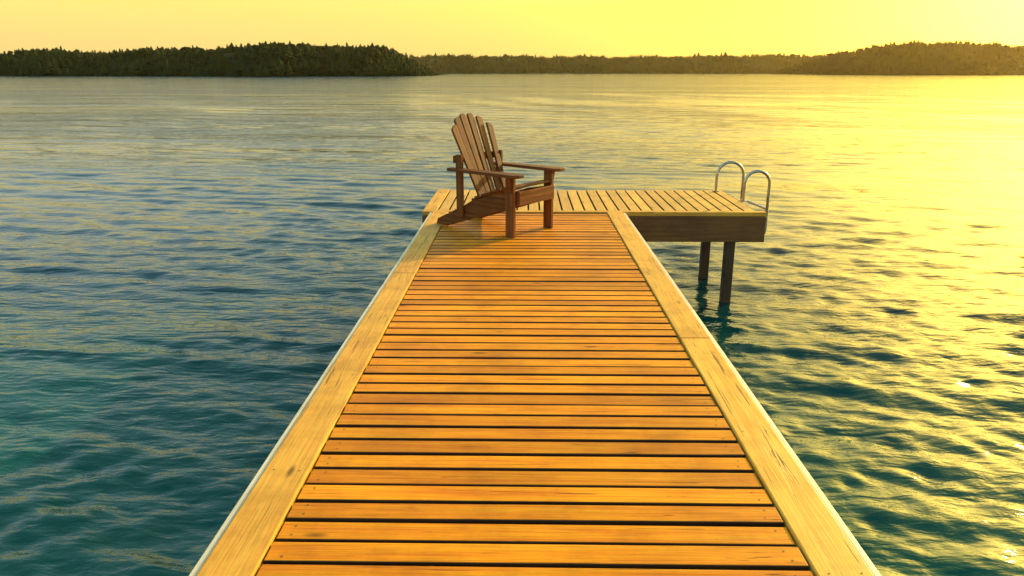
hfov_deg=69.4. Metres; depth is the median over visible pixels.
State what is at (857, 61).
distant trees
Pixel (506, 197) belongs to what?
adirondack chair
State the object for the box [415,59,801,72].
shore hill
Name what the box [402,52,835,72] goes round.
distant trees
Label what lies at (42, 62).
distant trees
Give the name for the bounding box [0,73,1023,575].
lake water
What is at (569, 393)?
wooden dock
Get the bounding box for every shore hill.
[5,51,405,75]
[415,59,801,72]
[828,49,1023,73]
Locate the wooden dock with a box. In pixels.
[189,189,880,575]
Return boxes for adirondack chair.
[437,113,564,237]
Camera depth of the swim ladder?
7.86 m
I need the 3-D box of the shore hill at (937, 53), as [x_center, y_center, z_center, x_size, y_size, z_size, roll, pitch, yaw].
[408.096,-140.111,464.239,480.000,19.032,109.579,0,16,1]
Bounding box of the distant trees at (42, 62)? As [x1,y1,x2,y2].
[0,41,445,75]
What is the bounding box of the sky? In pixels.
[0,0,1023,58]
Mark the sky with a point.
(547, 28)
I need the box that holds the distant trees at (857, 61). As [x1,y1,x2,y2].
[770,39,1023,74]
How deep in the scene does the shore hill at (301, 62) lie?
323.41 m
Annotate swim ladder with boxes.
[713,161,770,232]

